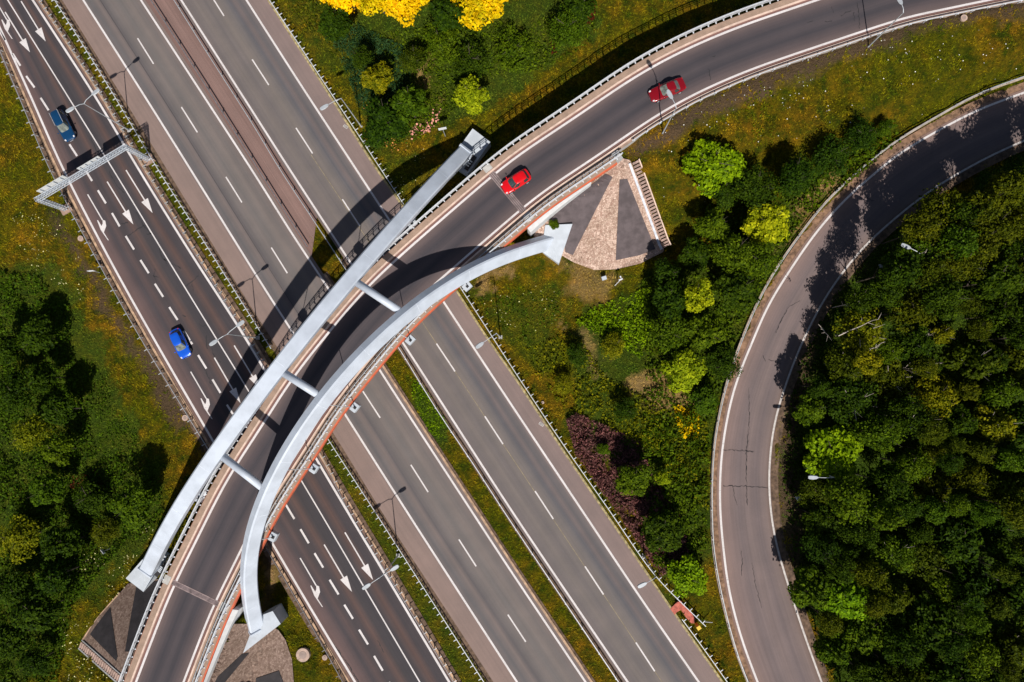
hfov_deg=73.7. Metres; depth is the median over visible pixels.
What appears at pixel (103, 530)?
broadleaf tree
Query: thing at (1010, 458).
broadleaf tree
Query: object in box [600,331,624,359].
broadleaf tree
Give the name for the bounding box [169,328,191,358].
hatchback car
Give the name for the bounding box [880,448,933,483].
broadleaf tree
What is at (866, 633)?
broadleaf tree
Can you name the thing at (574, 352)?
broadleaf tree
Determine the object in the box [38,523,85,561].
broadleaf tree
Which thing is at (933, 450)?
broadleaf tree
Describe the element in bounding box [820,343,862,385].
broadleaf tree
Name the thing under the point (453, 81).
undergrowth
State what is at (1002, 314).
broadleaf tree
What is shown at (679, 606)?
phone bay paving
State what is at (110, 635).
slope paving
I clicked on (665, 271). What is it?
broadleaf tree
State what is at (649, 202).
stone steps
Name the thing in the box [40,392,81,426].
broadleaf tree
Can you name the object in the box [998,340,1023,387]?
broadleaf tree
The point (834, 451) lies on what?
broadleaf tree
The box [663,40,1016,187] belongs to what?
flowers
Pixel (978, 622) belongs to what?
broadleaf tree
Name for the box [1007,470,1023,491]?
broadleaf tree
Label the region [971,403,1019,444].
broadleaf tree
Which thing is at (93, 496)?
broadleaf tree
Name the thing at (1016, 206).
broadleaf tree
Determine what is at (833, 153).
broadleaf tree
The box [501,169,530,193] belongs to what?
hatchback car
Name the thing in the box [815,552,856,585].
broadleaf tree
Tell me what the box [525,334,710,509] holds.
undergrowth
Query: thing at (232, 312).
gutter slot
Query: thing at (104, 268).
verge soil
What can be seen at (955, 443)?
broadleaf tree
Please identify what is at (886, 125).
broadleaf tree
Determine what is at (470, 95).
broadleaf tree
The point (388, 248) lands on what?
bridge railing
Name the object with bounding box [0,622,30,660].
broadleaf tree
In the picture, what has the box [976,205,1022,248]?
broadleaf tree
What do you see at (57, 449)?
broadleaf tree
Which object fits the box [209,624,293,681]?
slope paving
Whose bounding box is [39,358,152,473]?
undergrowth
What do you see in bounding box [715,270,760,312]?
broadleaf tree
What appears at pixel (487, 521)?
gutter slot
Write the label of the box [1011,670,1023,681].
broadleaf tree
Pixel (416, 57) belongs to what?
broadleaf tree
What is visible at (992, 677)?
broadleaf tree
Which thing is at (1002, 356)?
broadleaf tree
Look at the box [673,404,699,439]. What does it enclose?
flowering weeds
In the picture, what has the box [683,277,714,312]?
broadleaf tree
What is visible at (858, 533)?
broadleaf tree
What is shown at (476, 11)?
broadleaf tree
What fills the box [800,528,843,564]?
broadleaf tree
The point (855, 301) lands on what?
broadleaf tree
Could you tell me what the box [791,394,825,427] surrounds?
broadleaf tree
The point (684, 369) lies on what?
broadleaf tree
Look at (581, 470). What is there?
guardrail
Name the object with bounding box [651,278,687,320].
broadleaf tree
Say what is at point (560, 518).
carriageway
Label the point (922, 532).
broadleaf tree
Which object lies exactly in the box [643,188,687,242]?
undergrowth
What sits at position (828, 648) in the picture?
broadleaf tree
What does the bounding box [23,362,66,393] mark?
broadleaf tree
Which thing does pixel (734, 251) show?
broadleaf tree
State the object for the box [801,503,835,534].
broadleaf tree
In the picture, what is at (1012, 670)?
broadleaf tree
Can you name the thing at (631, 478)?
broadleaf tree
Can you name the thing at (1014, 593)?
broadleaf tree
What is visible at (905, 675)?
broadleaf tree
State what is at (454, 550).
carriageway
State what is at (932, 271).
broadleaf tree
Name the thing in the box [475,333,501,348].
street lamp
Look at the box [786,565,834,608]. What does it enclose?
broadleaf tree
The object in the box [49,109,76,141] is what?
estate car
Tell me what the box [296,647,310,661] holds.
well cover
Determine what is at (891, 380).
broadleaf tree
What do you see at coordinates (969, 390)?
broadleaf tree
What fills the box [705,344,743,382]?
broadleaf tree
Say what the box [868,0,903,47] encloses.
street lamp
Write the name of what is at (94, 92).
street lamp
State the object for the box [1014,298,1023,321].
broadleaf tree
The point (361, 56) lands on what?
broadleaf tree
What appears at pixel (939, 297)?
broadleaf tree
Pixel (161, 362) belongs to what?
drain kerb
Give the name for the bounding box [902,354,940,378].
broadleaf tree
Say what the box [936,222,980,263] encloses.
broadleaf tree
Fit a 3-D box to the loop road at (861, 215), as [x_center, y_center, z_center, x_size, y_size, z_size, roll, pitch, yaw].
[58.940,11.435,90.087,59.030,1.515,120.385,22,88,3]
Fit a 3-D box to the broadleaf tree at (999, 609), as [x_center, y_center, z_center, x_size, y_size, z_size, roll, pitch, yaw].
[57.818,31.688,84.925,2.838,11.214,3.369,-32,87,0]
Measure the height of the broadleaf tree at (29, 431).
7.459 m
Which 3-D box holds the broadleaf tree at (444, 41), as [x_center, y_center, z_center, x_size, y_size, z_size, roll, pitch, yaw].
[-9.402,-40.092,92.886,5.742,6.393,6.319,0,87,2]
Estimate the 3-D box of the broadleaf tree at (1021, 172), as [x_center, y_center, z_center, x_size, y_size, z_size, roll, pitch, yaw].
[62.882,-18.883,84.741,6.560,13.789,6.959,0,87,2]
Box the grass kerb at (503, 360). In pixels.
[267,0,722,681]
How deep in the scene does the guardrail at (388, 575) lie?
92.67 m
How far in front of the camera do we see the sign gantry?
91.72 m
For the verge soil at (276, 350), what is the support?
on the ground at (742, 122)
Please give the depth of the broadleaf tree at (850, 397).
84.20 m
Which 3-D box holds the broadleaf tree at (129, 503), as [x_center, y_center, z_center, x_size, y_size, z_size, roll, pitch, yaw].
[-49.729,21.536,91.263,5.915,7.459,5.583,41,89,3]
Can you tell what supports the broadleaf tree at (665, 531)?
on the ground at (742, 122)
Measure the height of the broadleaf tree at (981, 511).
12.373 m
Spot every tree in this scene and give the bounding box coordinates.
[0,333,23,364]
[0,366,37,412]
[0,512,41,564]
[0,567,35,605]
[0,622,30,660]
[9,586,64,633]
[10,413,56,452]
[14,314,57,355]
[15,643,53,678]
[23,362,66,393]
[26,473,68,506]
[34,558,81,596]
[38,436,75,466]
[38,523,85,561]
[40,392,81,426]
[70,478,111,518]
[90,516,119,546]
[106,479,153,530]
[317,4,352,42]
[320,0,360,13]
[350,44,373,69]
[353,0,394,16]
[359,60,393,95]
[361,96,409,148]
[382,0,429,27]
[388,83,428,123]
[396,45,431,73]
[421,21,461,64]
[427,0,465,32]
[451,0,503,30]
[451,35,491,82]
[452,74,489,115]
[491,23,533,73]
[546,3,586,50]
[552,372,573,396]
[564,0,597,22]
[565,340,587,366]
[597,443,609,454]
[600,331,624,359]
[612,397,638,422]
[615,464,651,496]
[640,510,687,552]
[647,315,689,353]
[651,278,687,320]
[652,256,681,286]
[654,470,671,484]
[660,348,707,392]
[666,553,708,598]
[677,237,711,272]
[681,137,747,198]
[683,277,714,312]
[683,312,727,351]
[689,384,719,415]
[691,207,730,243]
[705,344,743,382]
[706,179,737,211]
[708,233,755,276]
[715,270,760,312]
[730,163,779,209]
[738,242,782,279]
[740,204,789,244]
[774,153,817,198]
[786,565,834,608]
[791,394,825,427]
[796,474,828,509]
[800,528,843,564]
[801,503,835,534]
[802,423,864,479]
[803,375,832,398]
[809,133,855,177]
[809,605,843,638]
[811,630,854,665]
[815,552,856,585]
[817,569,868,621]
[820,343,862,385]
[821,375,881,425]
[822,468,875,527]
[831,307,887,355]
[832,288,871,318]
[836,518,879,549]
[838,553,888,590]
[840,542,862,562]
[842,608,890,654]
[843,116,880,152]
[847,408,907,453]
[849,655,892,681]
[852,348,884,375]
[855,462,912,504]
[856,247,924,287]
[861,275,908,308]
[861,590,889,619]
[863,533,917,574]
[864,359,913,403]
[864,500,906,530]
[873,337,905,364]
[873,652,932,681]
[875,117,894,138]
[877,286,937,335]
[877,397,941,438]
[878,578,914,614]
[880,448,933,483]
[880,625,929,670]
[882,208,949,245]
[884,609,909,631]
[889,233,952,268]
[890,490,924,523]
[895,324,934,363]
[897,538,952,589]
[900,521,934,543]
[901,595,962,649]
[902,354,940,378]
[902,450,964,475]
[904,442,946,465]
[907,372,961,419]
[909,470,955,505]
[911,253,949,289]
[912,183,967,232]
[913,435,966,454]
[916,414,951,445]
[918,640,940,665]
[918,655,977,681]
[919,272,971,320]
[920,495,949,524]
[924,575,959,601]
[924,589,991,634]
[928,323,955,344]
[928,591,967,622]
[930,511,988,563]
[932,622,971,664]
[934,245,974,283]
[935,403,978,436]
[936,199,987,236]
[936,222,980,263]
[936,338,1005,382]
[937,458,991,493]
[942,491,973,517]
[943,292,986,317]
[946,559,1003,613]
[951,251,987,280]
[954,314,992,341]
[954,381,981,400]
[957,585,1013,620]
[958,627,1004,680]
[960,253,1023,300]
[964,189,1010,227]
[964,435,997,464]
[965,293,1023,336]
[967,226,1000,270]
[967,500,1001,526]
[969,664,1007,681]
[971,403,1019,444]
[974,465,1023,502]
[974,486,1023,532]
[975,374,1023,410]
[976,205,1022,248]
[976,557,1020,584]
[977,326,1023,349]
[979,517,1011,538]
[981,537,1022,566]
[982,618,1023,670]
[983,168,1023,204]
[984,348,1012,373]
[985,234,1023,265]
[985,562,1023,618]
[989,205,1023,245]
[991,444,1023,471]
[994,659,1021,681]
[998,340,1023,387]
[998,534,1023,559]
[1001,400,1023,447]
[1003,195,1023,215]
[1004,248,1023,292]
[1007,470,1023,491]
[1008,165,1023,206]
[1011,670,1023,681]
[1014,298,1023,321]
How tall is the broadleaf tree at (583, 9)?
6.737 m
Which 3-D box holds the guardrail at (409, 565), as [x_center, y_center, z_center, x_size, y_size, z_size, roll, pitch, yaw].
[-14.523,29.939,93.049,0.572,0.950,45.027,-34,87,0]
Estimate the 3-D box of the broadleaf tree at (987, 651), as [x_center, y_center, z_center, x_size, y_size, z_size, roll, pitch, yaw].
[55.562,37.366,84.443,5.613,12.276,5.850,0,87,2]
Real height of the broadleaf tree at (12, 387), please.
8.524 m
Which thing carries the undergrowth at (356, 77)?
on the ground at (742, 122)
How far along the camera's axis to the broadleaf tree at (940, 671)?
79.84 m
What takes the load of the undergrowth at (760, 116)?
on the ground at (742, 122)
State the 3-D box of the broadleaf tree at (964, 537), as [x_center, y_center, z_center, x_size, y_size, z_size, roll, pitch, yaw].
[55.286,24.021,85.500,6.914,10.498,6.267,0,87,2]
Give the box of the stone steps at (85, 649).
[78,640,122,681]
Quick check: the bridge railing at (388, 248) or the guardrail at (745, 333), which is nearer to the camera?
the bridge railing at (388, 248)
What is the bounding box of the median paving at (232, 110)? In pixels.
[146,0,316,255]
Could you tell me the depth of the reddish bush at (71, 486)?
95.38 m
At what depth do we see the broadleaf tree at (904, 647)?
80.07 m
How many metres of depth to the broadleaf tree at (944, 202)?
82.69 m
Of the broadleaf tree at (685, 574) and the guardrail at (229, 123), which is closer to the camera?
the broadleaf tree at (685, 574)
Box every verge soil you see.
[0,45,346,681]
[41,0,461,681]
[56,0,492,681]
[341,258,622,681]
[710,82,1023,681]
[771,143,1023,681]
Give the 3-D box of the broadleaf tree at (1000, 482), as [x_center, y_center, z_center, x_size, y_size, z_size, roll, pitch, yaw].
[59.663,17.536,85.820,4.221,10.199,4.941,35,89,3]
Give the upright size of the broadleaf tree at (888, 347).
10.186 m
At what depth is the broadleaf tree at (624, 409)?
89.91 m
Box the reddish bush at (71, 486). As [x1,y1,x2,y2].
[70,470,103,492]
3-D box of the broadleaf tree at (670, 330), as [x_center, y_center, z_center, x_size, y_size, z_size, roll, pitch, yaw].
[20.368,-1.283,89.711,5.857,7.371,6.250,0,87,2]
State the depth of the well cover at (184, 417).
95.20 m
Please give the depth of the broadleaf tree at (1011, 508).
80.37 m
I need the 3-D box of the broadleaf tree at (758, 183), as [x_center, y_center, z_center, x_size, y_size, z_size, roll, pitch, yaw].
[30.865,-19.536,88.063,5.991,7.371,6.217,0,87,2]
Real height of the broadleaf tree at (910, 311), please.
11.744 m
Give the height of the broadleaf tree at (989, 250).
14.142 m
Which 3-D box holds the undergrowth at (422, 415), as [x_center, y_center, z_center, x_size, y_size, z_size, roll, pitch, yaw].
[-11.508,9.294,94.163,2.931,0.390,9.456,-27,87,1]
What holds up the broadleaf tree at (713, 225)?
on the ground at (742, 122)
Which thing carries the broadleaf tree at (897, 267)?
on the ground at (742, 122)
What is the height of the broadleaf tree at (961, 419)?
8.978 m
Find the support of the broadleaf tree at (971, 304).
on the ground at (742, 122)
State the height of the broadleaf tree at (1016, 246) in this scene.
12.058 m
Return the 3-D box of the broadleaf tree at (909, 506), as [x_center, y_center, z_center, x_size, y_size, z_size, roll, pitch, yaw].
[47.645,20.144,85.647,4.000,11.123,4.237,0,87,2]
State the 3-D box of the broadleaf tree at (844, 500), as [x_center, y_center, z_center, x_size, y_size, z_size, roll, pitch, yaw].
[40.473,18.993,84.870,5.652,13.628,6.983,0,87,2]
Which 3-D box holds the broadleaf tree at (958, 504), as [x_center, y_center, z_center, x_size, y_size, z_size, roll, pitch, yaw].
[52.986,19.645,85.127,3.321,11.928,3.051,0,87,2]
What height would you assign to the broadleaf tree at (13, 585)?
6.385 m
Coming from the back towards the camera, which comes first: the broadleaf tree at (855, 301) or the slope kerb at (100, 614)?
the slope kerb at (100, 614)
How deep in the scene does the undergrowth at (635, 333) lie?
92.83 m
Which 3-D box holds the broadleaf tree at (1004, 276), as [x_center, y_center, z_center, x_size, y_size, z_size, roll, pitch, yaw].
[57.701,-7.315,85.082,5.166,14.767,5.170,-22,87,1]
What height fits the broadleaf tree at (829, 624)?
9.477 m
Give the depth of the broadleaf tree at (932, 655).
82.70 m
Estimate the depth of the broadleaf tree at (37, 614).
88.00 m
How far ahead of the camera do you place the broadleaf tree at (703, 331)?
86.52 m
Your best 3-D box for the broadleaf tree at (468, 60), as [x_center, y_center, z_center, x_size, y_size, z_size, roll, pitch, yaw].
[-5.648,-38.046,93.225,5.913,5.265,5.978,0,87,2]
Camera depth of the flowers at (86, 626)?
93.47 m
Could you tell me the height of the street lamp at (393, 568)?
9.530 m
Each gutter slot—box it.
[0,35,351,681]
[36,0,452,681]
[326,272,595,681]
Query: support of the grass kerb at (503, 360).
on the ground at (742, 122)
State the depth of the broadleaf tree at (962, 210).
80.69 m
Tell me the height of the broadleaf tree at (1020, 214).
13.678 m
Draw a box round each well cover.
[182,415,187,420]
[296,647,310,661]
[960,14,967,21]
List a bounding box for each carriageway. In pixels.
[62,0,589,681]
[178,0,720,681]
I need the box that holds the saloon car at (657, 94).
[648,77,685,102]
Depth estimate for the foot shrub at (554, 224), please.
89.79 m
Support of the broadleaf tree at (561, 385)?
on the ground at (742, 122)
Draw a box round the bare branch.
[838,316,879,335]
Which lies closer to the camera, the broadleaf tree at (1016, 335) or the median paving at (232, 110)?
the broadleaf tree at (1016, 335)
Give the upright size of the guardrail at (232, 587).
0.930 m
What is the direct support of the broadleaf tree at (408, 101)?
on the ground at (742, 122)
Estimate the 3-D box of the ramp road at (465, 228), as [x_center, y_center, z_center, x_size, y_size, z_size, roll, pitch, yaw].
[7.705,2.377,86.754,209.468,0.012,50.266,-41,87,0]
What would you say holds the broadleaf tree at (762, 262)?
on the ground at (742, 122)
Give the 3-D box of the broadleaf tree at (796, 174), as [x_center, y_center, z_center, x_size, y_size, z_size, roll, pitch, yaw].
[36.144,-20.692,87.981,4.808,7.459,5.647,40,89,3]
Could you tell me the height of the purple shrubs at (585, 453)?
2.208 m
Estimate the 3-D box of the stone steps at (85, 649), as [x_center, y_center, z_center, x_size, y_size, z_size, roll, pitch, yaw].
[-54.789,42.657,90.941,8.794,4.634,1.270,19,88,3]
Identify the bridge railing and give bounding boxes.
[118,0,778,681]
[195,152,622,681]
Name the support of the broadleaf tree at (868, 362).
on the ground at (742, 122)
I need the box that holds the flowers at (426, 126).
[409,109,439,139]
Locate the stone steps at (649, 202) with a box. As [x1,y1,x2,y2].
[628,159,670,249]
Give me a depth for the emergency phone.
90.28 m
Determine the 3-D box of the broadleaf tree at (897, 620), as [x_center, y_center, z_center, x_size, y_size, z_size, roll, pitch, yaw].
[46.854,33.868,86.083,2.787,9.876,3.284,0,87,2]
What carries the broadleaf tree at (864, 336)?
on the ground at (742, 122)
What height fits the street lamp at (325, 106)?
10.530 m
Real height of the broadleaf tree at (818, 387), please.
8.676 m
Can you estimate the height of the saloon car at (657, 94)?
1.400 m
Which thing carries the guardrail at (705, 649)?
on the ground at (742, 122)
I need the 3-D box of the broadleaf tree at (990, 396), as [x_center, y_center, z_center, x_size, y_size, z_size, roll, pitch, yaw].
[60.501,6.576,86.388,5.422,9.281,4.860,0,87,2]
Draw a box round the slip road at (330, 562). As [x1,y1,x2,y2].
[0,0,450,681]
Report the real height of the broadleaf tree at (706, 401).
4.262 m
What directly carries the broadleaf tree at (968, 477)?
on the ground at (742, 122)
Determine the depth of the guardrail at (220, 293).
96.49 m
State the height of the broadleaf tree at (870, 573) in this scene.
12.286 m
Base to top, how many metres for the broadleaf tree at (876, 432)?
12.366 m
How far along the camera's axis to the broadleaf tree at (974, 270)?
80.80 m
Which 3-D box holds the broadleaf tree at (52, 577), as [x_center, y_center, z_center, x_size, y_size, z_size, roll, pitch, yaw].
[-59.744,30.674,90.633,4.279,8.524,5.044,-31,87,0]
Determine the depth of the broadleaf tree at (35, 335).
92.42 m
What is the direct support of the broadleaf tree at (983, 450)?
on the ground at (742, 122)
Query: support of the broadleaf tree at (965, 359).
on the ground at (742, 122)
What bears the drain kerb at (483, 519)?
on the ground at (742, 122)
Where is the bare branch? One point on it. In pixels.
(857, 327)
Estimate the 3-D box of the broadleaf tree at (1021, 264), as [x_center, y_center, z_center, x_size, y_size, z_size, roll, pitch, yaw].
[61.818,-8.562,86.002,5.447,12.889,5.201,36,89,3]
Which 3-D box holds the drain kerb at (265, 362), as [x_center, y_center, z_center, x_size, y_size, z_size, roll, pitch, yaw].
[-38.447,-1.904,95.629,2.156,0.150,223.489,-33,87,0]
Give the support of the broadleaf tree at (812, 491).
on the ground at (742, 122)
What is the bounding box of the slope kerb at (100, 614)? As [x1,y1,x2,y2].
[82,592,119,639]
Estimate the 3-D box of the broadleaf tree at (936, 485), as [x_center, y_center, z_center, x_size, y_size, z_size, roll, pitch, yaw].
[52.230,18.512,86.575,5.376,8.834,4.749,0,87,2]
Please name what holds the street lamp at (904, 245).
on the ground at (742, 122)
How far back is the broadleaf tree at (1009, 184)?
80.11 m
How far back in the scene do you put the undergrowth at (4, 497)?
95.33 m
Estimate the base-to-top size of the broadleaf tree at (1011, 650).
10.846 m
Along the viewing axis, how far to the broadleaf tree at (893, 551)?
83.51 m
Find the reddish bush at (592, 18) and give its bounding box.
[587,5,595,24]
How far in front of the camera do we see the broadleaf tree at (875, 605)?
79.80 m
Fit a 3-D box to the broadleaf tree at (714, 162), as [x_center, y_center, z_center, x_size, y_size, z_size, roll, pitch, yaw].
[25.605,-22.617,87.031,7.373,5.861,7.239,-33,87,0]
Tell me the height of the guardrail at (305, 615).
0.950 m
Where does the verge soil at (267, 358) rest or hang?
on the ground at (742, 122)
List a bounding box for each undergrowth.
[0,270,163,681]
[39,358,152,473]
[286,0,354,56]
[331,22,411,108]
[363,6,596,145]
[411,379,447,438]
[476,283,574,343]
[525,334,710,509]
[573,286,654,357]
[640,120,900,568]
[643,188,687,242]
[743,90,773,151]
[782,198,1023,681]
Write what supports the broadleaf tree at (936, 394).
on the ground at (742, 122)
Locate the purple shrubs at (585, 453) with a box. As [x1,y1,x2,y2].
[566,413,688,575]
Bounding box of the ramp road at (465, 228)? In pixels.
[133,0,1002,681]
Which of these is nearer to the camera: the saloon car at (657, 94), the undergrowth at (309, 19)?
the saloon car at (657, 94)
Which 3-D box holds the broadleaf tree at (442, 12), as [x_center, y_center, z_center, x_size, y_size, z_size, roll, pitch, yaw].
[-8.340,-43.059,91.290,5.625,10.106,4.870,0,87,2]
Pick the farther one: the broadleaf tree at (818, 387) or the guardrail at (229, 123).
the guardrail at (229, 123)
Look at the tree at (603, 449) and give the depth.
91.32 m
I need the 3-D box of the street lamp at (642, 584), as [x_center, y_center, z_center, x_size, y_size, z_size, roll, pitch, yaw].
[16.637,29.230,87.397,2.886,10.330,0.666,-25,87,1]
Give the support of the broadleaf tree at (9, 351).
on the ground at (742, 122)
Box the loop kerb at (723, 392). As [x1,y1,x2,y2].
[710,77,1023,681]
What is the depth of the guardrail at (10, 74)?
96.19 m
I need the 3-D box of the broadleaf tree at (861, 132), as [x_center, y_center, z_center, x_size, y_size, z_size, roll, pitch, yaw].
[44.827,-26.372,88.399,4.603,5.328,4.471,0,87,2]
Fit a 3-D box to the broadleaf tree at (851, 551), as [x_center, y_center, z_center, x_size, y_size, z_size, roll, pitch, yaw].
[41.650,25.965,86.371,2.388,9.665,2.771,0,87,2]
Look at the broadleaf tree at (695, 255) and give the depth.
88.33 m
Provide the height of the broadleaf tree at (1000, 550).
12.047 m
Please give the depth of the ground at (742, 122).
93.64 m
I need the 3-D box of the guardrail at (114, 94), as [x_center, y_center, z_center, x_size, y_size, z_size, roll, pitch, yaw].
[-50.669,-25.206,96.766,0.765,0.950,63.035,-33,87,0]
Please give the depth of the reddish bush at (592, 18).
94.61 m
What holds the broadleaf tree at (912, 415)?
on the ground at (742, 122)
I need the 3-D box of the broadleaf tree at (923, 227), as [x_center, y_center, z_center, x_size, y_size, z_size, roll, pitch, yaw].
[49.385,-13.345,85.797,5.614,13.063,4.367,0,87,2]
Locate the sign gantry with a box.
[34,144,155,215]
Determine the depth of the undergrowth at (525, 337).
93.87 m
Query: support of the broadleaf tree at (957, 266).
on the ground at (742, 122)
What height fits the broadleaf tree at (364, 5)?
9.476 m
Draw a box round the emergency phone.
[695,621,712,630]
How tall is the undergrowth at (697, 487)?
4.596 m
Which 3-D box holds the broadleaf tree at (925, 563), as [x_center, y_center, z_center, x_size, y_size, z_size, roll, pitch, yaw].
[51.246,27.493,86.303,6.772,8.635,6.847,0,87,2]
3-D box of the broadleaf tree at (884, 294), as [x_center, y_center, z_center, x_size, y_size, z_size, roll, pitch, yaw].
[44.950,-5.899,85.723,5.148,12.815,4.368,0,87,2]
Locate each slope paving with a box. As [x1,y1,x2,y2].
[84,579,162,680]
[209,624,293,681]
[533,158,663,269]
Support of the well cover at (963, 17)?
on the ground at (742, 122)
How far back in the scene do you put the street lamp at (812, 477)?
81.64 m
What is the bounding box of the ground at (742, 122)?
[0,0,1023,681]
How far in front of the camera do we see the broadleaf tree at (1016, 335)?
81.19 m
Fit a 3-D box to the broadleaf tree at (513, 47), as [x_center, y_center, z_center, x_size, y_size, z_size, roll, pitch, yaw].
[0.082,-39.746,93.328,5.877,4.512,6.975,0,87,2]
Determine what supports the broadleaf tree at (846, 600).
on the ground at (742, 122)
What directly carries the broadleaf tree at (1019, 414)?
on the ground at (742, 122)
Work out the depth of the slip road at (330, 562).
95.73 m
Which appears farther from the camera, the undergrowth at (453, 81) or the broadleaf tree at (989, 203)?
the undergrowth at (453, 81)
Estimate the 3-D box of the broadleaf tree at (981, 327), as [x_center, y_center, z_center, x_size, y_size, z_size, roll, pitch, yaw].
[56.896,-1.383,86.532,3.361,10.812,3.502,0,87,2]
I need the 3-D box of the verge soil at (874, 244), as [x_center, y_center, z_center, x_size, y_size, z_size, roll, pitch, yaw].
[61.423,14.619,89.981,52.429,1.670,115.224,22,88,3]
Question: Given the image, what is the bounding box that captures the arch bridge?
[124,0,1023,681]
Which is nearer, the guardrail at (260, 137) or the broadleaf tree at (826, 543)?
the broadleaf tree at (826, 543)
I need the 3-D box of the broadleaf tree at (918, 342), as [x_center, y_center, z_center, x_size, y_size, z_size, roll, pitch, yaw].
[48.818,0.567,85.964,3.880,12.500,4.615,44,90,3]
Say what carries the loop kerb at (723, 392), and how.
on the loop road at (861, 215)
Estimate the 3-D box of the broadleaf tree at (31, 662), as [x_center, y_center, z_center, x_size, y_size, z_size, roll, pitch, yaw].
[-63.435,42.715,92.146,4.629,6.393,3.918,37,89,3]
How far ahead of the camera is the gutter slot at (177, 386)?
96.12 m
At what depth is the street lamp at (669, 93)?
78.99 m
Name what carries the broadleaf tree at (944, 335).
on the ground at (742, 122)
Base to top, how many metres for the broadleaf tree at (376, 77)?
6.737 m
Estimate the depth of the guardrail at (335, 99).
95.86 m
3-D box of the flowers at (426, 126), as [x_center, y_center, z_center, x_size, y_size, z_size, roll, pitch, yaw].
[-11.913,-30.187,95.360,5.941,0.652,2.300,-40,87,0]
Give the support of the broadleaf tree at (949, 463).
on the ground at (742, 122)
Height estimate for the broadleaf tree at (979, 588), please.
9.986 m
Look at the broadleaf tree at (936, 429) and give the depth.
79.44 m
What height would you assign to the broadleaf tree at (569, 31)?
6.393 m
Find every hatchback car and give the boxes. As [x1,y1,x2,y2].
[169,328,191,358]
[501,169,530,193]
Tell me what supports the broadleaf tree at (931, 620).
on the ground at (742, 122)
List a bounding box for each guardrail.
[0,49,207,448]
[38,0,263,360]
[52,0,270,348]
[150,0,307,246]
[174,0,346,270]
[192,151,619,681]
[264,546,342,681]
[269,0,403,203]
[320,454,456,681]
[328,439,483,681]
[398,347,618,681]
[460,287,705,626]
[632,0,1023,141]
[682,619,727,681]
[711,76,1023,681]
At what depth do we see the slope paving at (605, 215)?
91.19 m
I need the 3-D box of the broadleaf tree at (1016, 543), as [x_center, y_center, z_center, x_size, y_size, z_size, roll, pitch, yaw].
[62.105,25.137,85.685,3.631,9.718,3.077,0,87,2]
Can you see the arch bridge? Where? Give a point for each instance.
(468, 154)
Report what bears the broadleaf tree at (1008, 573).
on the ground at (742, 122)
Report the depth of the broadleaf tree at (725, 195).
88.73 m
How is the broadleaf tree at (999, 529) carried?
on the ground at (742, 122)
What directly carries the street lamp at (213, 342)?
on the ground at (742, 122)
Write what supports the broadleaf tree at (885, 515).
on the ground at (742, 122)
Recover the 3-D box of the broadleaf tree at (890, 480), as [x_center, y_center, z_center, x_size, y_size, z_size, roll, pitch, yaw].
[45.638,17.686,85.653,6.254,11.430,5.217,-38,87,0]
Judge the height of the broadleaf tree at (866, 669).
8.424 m
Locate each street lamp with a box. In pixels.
[66,88,130,131]
[209,320,259,345]
[320,98,362,127]
[362,553,399,589]
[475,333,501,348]
[638,554,656,587]
[662,89,676,133]
[803,466,833,479]
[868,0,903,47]
[879,243,919,267]
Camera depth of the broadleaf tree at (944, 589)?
82.60 m
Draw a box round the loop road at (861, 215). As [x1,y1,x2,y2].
[717,89,1023,681]
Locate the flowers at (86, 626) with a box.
[64,530,152,681]
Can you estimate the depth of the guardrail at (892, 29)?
86.64 m
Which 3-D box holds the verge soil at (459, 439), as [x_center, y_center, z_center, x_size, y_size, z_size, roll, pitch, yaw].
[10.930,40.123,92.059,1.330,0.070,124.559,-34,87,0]
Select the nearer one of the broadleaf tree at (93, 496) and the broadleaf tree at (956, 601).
the broadleaf tree at (956, 601)
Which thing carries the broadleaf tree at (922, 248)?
on the ground at (742, 122)
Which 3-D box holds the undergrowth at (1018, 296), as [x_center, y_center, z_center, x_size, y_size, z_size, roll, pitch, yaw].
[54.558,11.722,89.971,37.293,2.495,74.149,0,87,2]
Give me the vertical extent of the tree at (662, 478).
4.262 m
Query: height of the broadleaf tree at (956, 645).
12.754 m
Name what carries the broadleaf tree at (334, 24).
on the ground at (742, 122)
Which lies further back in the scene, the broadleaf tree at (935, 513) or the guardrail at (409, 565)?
the guardrail at (409, 565)
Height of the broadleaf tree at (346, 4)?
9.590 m
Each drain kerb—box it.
[0,39,349,681]
[39,0,456,681]
[324,273,592,681]
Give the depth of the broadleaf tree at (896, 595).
80.72 m
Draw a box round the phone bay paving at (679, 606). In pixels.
[670,601,694,622]
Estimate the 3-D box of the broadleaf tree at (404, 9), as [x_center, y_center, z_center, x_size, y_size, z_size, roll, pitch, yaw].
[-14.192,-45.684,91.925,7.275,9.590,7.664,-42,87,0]
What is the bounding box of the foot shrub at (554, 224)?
[549,219,558,229]
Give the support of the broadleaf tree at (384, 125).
on the ground at (742, 122)
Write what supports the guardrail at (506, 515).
on the ground at (742, 122)
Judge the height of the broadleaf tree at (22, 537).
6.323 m
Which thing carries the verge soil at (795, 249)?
on the ground at (742, 122)
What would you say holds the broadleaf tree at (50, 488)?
on the ground at (742, 122)
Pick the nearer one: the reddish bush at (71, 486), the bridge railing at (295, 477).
the bridge railing at (295, 477)
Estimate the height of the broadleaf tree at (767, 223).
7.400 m

